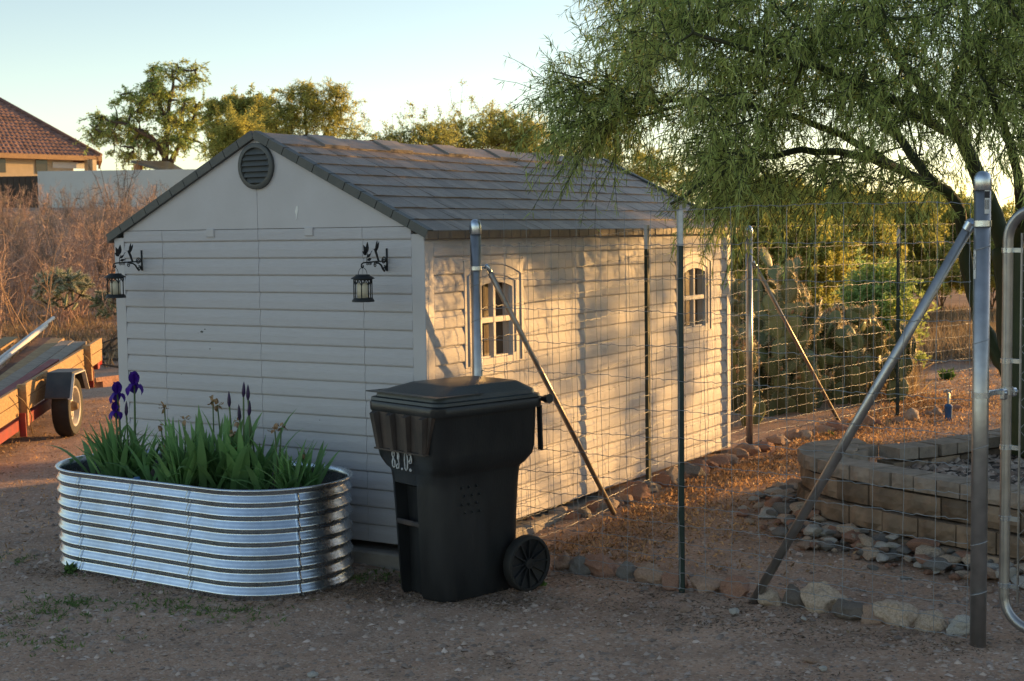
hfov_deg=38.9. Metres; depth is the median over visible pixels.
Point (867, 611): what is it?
rock
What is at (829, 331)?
prickly pear
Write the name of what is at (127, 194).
bare shrub
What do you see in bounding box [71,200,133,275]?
bare shrub
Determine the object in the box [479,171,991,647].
wire fence
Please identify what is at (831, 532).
stone
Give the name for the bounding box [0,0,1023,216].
sky
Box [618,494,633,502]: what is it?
rock
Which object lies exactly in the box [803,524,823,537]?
stone
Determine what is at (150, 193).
bare shrub
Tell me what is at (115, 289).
lantern
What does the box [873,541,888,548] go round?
stone
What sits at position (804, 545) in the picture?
stone
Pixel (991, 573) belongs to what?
stone
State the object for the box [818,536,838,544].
stone
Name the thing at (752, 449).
rock
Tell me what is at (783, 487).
stone
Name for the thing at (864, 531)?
stone
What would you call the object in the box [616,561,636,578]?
rock
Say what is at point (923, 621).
rock
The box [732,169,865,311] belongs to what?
desert shrub
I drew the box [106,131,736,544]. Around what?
shed
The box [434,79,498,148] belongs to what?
desert shrub
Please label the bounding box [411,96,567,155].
desert shrub
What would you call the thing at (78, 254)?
bare shrub
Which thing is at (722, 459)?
rock
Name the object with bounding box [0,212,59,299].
bare shrub
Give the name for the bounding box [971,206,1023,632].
chain link gate
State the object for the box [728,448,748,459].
rock
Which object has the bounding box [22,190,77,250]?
bare shrub
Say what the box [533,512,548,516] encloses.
rock
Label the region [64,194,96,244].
bare shrub
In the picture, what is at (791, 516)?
stone
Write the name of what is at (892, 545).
stone
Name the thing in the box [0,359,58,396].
plank
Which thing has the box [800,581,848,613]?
rock
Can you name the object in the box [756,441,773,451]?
rock
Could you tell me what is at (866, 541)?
stone
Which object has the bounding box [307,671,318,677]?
stone
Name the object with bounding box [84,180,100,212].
bare shrub
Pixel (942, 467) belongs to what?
bed gravel
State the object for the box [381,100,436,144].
desert shrub
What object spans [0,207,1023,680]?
ground
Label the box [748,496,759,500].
stone
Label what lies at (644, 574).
rock
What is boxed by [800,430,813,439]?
rock
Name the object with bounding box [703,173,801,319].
desert shrub
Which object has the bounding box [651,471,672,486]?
rock
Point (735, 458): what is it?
rock
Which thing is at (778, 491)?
stone
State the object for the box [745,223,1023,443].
wire fence
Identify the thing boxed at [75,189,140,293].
bare shrub
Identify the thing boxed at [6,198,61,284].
bare shrub
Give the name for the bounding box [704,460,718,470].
rock
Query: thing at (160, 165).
ramada
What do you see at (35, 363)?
plank
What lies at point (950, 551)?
stone
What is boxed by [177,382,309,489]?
iris plant
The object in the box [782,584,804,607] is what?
rock
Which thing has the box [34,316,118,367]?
fallen branches
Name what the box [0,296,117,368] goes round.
dry grass
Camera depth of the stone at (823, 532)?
8.72 m
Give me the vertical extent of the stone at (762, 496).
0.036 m
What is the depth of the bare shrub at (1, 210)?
40.83 m
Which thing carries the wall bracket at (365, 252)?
attached to the shed
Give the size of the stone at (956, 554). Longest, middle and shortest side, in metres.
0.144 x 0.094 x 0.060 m
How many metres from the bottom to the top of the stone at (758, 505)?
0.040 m
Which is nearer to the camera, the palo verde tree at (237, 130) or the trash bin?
the trash bin
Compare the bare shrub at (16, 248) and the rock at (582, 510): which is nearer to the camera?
the rock at (582, 510)
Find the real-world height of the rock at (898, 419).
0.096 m
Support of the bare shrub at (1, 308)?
on the ground at (134, 665)
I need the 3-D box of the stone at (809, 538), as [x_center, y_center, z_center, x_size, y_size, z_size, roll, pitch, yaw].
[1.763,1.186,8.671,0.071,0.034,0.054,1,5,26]
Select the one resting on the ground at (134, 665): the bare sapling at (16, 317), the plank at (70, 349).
the bare sapling at (16, 317)
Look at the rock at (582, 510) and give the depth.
9.52 m
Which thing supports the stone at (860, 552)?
on the ground at (134, 665)
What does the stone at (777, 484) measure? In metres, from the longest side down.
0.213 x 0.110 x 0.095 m
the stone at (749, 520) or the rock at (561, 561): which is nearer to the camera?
the rock at (561, 561)
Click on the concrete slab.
(380, 554)
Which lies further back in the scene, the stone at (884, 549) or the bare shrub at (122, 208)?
the bare shrub at (122, 208)
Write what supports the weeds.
on the ground at (134, 665)
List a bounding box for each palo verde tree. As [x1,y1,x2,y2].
[198,99,269,161]
[247,76,367,138]
[493,0,1023,457]
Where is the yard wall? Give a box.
[37,169,195,207]
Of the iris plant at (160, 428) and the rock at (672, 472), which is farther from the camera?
the rock at (672, 472)
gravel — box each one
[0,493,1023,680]
[906,454,1023,485]
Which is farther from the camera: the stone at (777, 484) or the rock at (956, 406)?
the rock at (956, 406)
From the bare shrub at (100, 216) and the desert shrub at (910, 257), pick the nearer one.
the desert shrub at (910, 257)
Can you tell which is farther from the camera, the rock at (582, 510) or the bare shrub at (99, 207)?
the bare shrub at (99, 207)
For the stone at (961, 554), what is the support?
on the stone at (964, 559)
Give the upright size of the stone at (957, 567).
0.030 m
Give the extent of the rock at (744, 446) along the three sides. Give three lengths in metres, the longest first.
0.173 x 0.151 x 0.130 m
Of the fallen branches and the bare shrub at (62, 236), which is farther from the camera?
the bare shrub at (62, 236)
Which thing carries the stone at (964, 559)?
on the ground at (134, 665)
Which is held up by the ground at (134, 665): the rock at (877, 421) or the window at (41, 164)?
the rock at (877, 421)
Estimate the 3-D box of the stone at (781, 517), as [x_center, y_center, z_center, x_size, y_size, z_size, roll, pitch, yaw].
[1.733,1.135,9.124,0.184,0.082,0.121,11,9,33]
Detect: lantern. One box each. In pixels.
[104,267,125,297]
[351,267,374,301]
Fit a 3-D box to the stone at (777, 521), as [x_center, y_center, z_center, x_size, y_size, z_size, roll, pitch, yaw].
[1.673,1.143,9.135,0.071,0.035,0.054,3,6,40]
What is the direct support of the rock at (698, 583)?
on the ground at (134, 665)
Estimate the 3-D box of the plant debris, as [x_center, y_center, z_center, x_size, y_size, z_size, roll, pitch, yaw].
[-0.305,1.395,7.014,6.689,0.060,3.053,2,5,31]
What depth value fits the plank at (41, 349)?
15.89 m
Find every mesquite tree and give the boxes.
[71,57,211,169]
[192,82,283,147]
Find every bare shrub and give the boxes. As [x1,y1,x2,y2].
[0,184,22,236]
[0,185,26,264]
[0,192,111,302]
[0,194,36,268]
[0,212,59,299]
[0,219,108,328]
[0,225,48,305]
[0,229,25,352]
[0,231,41,324]
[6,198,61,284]
[8,190,35,220]
[11,214,35,249]
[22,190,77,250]
[29,178,60,214]
[36,207,82,268]
[38,204,112,319]
[46,192,130,287]
[48,183,79,218]
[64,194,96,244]
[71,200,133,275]
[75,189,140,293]
[80,189,121,241]
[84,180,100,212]
[91,247,116,331]
[95,182,157,252]
[96,174,139,227]
[108,209,129,223]
[112,181,143,212]
[121,189,159,213]
[130,189,156,211]
[137,180,157,207]
[144,181,155,204]
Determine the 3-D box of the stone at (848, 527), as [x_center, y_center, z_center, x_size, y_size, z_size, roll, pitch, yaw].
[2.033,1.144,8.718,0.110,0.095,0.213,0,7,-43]
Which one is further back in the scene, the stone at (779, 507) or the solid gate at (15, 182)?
the solid gate at (15, 182)
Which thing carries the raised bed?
on the ground at (134, 665)
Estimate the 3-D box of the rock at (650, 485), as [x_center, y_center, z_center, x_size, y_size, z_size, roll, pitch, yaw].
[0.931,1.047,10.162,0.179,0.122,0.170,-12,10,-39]
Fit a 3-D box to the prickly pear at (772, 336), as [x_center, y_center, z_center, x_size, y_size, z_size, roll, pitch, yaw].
[2.545,-0.085,14.675,1.213,1.757,1.391,-2,4,-15]
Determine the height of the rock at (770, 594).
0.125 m
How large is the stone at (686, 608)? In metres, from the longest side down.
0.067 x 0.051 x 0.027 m
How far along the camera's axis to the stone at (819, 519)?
8.94 m
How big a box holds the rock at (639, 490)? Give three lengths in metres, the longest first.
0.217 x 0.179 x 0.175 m
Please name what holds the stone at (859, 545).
on the small stone
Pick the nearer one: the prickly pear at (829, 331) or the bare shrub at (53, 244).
the prickly pear at (829, 331)
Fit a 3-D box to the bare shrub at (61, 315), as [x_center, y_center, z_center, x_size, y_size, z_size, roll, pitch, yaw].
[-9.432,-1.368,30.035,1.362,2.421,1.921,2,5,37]
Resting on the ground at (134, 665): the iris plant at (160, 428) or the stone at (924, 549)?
the stone at (924, 549)
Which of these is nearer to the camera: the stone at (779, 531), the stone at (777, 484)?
the stone at (779, 531)
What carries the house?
on the ground at (134, 665)
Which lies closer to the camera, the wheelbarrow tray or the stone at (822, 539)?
the stone at (822, 539)
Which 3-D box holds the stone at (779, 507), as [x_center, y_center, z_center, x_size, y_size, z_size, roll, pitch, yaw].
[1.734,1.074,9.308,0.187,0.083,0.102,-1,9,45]
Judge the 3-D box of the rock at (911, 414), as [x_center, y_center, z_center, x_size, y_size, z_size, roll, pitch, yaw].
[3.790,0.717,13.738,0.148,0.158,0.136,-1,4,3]
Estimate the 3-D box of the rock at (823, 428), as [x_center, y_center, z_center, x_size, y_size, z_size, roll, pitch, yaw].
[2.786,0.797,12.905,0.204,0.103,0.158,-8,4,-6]
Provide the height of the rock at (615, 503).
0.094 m
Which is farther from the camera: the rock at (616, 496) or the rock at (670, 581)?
the rock at (616, 496)
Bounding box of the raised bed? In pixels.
[796,428,1023,574]
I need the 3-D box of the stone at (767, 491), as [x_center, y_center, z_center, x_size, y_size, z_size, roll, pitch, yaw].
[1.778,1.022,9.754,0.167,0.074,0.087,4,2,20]
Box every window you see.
[0,158,5,172]
[35,159,47,173]
[461,258,523,368]
[674,250,711,334]
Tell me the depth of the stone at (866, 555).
8.23 m
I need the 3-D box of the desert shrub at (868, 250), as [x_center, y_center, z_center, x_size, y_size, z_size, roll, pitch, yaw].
[6.223,-1.572,27.103,2.976,2.946,3.015,0,4,12]
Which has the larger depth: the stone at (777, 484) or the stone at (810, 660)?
the stone at (777, 484)
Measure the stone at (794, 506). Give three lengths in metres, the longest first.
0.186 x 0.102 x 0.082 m
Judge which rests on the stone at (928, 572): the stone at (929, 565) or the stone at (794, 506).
the stone at (929, 565)
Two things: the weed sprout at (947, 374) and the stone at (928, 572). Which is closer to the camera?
the stone at (928, 572)
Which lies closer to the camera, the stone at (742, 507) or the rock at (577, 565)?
the rock at (577, 565)
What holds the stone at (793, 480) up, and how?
on the small stone
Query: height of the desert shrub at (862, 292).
1.725 m
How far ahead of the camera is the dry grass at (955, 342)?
20.92 m
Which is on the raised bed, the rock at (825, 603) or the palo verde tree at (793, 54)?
the palo verde tree at (793, 54)
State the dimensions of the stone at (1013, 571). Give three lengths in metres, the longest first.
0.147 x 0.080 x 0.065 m
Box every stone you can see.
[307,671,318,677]
[680,606,690,612]
[729,608,738,614]
[736,509,749,516]
[738,505,749,509]
[744,518,753,523]
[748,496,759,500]
[753,502,763,508]
[759,493,766,498]
[759,506,777,518]
[764,487,782,493]
[764,497,782,506]
[766,509,777,514]
[771,481,782,486]
[771,489,793,496]
[771,526,788,537]
[772,502,791,513]
[773,519,781,524]
[777,514,790,523]
[779,485,793,489]
[783,515,795,524]
[784,495,794,499]
[785,479,801,484]
[789,501,804,511]
[794,509,818,518]
[797,541,810,549]
[802,536,811,540]
[802,657,817,663]
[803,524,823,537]
[810,515,826,522]
[810,539,819,547]
[810,542,817,547]
[815,524,829,537]
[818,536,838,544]
[818,540,835,551]
[819,665,826,671]
[820,521,840,526]
[820,528,831,535]
[824,538,837,542]
[825,530,835,534]
[831,529,841,538]
[836,523,856,533]
[842,531,858,542]
[850,539,862,550]
[851,554,860,559]
[855,543,864,547]
[856,549,863,555]
[859,529,868,533]
[860,536,874,546]
[861,547,879,552]
[862,551,878,560]
[867,565,878,570]
[873,533,887,542]
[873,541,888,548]
[876,553,888,561]
[879,547,888,552]
[885,534,899,540]
[885,554,896,560]
[887,542,900,548]
[888,549,897,554]
[896,545,911,554]
[903,555,912,561]
[906,538,939,549]
[913,561,922,568]
[914,554,931,563]
[915,545,944,558]
[922,557,953,570]
[924,569,932,574]
[939,554,961,564]
[946,548,954,554]
[948,573,960,579]
[951,565,962,569]
[952,552,963,563]
[955,570,969,579]
[956,551,969,557]
[961,554,969,564]
[963,572,969,579]
[987,562,998,569]
[987,567,995,577]
[987,587,993,592]
[995,567,1016,578]
[1010,575,1023,588]
[1013,563,1023,573]
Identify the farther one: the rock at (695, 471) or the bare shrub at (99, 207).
the bare shrub at (99, 207)
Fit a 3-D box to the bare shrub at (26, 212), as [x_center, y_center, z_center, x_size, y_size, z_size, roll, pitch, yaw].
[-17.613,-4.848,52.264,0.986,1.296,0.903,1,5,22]
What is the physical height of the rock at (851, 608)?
0.115 m
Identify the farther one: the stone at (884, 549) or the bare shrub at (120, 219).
the bare shrub at (120, 219)
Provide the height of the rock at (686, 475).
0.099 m
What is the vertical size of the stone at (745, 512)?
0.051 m
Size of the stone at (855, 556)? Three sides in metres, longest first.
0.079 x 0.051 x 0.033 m
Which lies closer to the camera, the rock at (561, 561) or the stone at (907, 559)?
the stone at (907, 559)
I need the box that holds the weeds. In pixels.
[0,552,399,656]
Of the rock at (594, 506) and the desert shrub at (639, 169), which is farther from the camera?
the desert shrub at (639, 169)
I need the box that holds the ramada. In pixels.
[131,160,181,169]
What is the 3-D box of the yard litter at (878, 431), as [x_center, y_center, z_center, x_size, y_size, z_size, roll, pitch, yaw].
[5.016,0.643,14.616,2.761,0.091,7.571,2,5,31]
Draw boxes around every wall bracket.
[113,243,142,270]
[361,241,387,271]
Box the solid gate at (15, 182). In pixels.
[0,176,38,207]
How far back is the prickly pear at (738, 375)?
13.56 m
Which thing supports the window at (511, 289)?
in the shed
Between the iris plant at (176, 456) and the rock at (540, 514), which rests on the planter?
the iris plant at (176, 456)
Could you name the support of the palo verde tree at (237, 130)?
on the ground at (134, 665)
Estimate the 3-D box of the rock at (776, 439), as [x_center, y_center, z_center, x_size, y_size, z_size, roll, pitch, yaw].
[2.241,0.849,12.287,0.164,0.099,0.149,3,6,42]
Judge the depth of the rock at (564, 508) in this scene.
9.52 m
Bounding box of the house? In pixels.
[0,97,102,176]
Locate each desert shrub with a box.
[338,111,462,147]
[354,104,391,139]
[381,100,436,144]
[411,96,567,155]
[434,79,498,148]
[537,126,697,197]
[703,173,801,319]
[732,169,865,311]
[803,185,927,298]
[830,246,939,367]
[868,181,922,200]
[874,188,961,301]
[907,185,994,308]
[941,195,1014,308]
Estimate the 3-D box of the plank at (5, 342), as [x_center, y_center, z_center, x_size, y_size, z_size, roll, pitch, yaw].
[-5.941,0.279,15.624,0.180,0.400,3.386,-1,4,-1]
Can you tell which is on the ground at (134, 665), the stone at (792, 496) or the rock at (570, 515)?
the rock at (570, 515)
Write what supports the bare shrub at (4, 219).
on the ground at (134, 665)
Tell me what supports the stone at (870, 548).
on the ground at (134, 665)
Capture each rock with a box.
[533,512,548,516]
[547,506,567,519]
[552,551,569,569]
[563,510,580,519]
[568,555,590,574]
[574,507,591,517]
[584,500,599,511]
[584,553,616,576]
[595,503,609,511]
[603,497,618,508]
[609,494,624,506]
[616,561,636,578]
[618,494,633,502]
[624,481,650,500]
[633,562,663,583]
[643,481,658,492]
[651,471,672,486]
[661,572,688,590]
[667,466,684,484]
[684,463,705,478]
[684,471,689,478]
[690,458,709,473]
[690,573,725,592]
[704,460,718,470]
[708,455,730,466]
[719,575,749,598]
[725,453,738,464]
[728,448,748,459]
[734,442,751,455]
[747,445,760,455]
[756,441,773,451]
[758,587,781,605]
[766,434,784,445]
[779,434,789,444]
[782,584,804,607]
[784,429,800,439]
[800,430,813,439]
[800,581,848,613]
[815,425,836,432]
[825,420,847,432]
[831,598,865,620]
[860,415,874,426]
[861,604,882,624]
[873,599,918,627]
[875,419,882,424]
[892,417,904,423]
[904,408,919,420]
[914,610,947,632]
[924,411,934,415]
[931,406,941,415]
[946,614,969,635]
[952,404,963,410]
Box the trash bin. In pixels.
[366,376,552,601]
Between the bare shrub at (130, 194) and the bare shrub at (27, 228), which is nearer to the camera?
the bare shrub at (27, 228)
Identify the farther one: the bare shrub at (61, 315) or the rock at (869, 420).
the bare shrub at (61, 315)
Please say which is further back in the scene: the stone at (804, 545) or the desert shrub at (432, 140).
the desert shrub at (432, 140)
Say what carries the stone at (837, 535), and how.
on the stone at (826, 526)
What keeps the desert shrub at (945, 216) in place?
on the ground at (134, 665)
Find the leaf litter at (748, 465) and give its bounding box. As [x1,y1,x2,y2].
[546,390,1000,591]
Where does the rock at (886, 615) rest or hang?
on the ground at (134, 665)
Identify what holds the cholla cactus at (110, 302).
on the ground at (134, 665)
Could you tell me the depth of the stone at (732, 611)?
7.26 m
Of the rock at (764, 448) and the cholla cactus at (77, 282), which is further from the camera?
the cholla cactus at (77, 282)
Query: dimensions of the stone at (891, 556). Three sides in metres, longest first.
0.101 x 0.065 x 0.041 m
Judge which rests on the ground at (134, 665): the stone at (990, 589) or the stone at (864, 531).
the stone at (990, 589)
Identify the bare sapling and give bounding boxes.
[0,228,80,347]
[71,129,161,218]
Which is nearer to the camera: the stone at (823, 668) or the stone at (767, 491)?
the stone at (823, 668)
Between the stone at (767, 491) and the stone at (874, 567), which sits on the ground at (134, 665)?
the stone at (874, 567)
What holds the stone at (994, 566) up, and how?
on the small stone
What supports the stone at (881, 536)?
on the ground at (134, 665)
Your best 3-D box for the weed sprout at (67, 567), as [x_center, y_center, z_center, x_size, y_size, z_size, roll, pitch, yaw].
[-2.546,1.303,8.362,0.092,0.075,0.112,-1,4,-3]
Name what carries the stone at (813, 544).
on the stone at (817, 546)
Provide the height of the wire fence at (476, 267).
2.100 m
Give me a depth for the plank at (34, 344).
16.54 m
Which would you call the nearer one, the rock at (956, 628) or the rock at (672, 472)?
the rock at (956, 628)
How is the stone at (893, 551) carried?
on the ground at (134, 665)
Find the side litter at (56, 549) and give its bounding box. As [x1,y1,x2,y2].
[0,396,119,560]
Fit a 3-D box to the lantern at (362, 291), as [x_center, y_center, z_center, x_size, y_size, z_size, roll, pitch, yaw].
[-0.835,-0.313,8.119,0.134,0.194,0.134,1,5,25]
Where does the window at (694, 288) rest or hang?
in the shed
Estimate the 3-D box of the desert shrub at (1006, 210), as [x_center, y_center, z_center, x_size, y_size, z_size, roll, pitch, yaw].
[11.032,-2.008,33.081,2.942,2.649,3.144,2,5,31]
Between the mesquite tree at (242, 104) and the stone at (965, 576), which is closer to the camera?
the stone at (965, 576)
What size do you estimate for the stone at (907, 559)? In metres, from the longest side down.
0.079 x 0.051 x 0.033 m
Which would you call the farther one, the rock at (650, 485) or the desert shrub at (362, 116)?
the desert shrub at (362, 116)
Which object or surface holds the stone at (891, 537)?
on the small stone
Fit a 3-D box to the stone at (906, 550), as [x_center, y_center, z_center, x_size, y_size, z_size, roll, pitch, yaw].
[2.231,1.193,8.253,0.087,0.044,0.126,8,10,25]
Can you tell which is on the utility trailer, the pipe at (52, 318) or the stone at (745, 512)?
the pipe at (52, 318)
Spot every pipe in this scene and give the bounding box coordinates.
[0,316,54,358]
[0,323,47,364]
[944,389,952,420]
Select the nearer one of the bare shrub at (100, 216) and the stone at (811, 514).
the stone at (811, 514)
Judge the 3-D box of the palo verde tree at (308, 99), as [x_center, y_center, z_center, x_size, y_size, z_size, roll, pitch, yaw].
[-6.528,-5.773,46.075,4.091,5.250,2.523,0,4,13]
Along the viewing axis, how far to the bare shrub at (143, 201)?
46.87 m
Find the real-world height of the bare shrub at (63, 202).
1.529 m
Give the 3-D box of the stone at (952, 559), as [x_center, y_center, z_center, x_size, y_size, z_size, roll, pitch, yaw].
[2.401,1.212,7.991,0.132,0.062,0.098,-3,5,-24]
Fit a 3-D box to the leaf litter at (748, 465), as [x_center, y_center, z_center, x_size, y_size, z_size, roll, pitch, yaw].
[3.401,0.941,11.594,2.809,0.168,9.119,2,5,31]
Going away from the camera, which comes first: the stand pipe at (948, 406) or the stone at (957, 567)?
the stone at (957, 567)
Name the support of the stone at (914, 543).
on the small stone
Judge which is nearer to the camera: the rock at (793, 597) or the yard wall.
the rock at (793, 597)
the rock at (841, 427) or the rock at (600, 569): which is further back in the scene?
the rock at (841, 427)
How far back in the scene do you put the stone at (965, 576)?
7.73 m
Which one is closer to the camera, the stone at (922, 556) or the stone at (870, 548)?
the stone at (922, 556)
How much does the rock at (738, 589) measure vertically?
0.152 m
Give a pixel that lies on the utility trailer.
(58, 386)
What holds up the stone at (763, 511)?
on the ground at (134, 665)
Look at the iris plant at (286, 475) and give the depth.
8.09 m
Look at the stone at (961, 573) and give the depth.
7.82 m
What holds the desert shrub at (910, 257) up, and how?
on the ground at (134, 665)
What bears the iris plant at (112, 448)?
on the planter
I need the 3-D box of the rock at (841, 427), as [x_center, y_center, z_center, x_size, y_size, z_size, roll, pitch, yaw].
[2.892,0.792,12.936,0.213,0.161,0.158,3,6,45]
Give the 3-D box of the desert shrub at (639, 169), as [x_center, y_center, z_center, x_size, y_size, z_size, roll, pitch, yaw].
[3.065,-3.779,40.146,4.848,4.725,2.449,0,4,12]
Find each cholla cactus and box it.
[30,266,95,310]
[84,289,116,319]
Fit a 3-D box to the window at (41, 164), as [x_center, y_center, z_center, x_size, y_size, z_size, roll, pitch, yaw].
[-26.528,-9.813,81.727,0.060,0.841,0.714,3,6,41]
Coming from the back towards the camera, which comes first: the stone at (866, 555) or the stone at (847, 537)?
the stone at (847, 537)
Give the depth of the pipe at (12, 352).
16.61 m
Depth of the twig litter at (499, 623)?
7.08 m
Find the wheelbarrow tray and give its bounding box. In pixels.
[82,375,118,388]
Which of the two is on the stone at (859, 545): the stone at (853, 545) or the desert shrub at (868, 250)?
the stone at (853, 545)
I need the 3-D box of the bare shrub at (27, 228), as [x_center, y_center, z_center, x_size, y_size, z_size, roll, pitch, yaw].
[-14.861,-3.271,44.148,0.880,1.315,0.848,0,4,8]
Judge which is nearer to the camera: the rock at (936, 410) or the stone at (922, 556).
the stone at (922, 556)
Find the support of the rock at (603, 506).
on the ground at (134, 665)
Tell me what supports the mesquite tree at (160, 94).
on the ground at (134, 665)
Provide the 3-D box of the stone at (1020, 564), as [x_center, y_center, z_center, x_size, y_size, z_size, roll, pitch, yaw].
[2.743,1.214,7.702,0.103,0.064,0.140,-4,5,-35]
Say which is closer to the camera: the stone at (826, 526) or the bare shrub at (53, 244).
the stone at (826, 526)
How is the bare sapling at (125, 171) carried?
on the ground at (134, 665)
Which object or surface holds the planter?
on the ground at (134, 665)
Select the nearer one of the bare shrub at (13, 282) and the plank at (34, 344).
the plank at (34, 344)
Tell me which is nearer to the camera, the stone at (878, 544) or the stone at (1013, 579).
the stone at (1013, 579)
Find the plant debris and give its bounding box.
[0,554,1020,680]
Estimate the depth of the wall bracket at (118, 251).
9.22 m
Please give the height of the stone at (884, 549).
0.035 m
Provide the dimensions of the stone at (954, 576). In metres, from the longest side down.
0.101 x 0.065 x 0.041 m
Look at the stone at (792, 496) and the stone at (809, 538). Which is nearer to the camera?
the stone at (809, 538)
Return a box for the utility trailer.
[0,338,101,443]
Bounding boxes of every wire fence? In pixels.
[469,219,747,536]
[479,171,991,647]
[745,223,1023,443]
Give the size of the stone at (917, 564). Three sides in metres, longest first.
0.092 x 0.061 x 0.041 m
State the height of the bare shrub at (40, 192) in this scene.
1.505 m
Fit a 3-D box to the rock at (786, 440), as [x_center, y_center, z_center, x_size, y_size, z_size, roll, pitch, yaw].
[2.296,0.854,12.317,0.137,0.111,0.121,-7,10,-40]
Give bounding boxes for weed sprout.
[64,561,77,572]
[937,367,957,379]
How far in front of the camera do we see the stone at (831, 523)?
8.82 m
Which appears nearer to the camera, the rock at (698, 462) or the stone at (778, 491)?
the stone at (778, 491)
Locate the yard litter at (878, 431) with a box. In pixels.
[753,369,1000,456]
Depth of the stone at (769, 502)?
9.34 m
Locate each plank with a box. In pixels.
[0,337,18,350]
[0,337,56,374]
[0,338,63,380]
[0,340,73,389]
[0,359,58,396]
[38,341,86,366]
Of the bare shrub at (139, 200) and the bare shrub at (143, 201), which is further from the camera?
the bare shrub at (143, 201)
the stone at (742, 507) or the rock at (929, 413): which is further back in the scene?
the rock at (929, 413)
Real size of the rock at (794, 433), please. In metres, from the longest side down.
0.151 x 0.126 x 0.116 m
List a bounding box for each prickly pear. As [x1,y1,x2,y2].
[730,247,832,417]
[730,321,767,425]
[802,300,919,404]
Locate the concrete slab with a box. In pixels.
[351,496,603,570]
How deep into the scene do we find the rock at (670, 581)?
7.78 m
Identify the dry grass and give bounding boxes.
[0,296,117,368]
[753,303,995,399]
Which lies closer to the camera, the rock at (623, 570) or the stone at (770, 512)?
the rock at (623, 570)
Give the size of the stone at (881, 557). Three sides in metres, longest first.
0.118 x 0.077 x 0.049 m
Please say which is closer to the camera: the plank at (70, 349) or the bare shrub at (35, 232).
the plank at (70, 349)
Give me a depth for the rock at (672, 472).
10.38 m
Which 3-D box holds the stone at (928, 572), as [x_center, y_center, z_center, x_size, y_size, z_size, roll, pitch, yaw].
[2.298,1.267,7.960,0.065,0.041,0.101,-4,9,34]
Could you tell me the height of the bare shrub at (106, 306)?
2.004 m
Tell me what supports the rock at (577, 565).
on the ground at (134, 665)
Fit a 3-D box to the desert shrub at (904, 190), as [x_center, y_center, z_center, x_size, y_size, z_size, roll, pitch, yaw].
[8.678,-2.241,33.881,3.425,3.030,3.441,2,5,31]
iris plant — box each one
[51,371,164,480]
[101,395,238,489]
[129,401,223,479]
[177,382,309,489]
[218,422,340,489]
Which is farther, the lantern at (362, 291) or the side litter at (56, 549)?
the side litter at (56, 549)
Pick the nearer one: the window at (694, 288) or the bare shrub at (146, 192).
the window at (694, 288)
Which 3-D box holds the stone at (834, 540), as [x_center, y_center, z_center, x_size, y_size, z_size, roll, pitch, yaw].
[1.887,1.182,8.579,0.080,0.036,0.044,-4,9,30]
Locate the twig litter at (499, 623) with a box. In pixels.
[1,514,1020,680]
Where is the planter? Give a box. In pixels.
[55,449,353,600]
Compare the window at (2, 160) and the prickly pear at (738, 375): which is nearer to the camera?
the prickly pear at (738, 375)
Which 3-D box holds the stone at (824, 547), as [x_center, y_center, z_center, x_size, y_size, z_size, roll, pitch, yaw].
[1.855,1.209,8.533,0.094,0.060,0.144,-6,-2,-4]

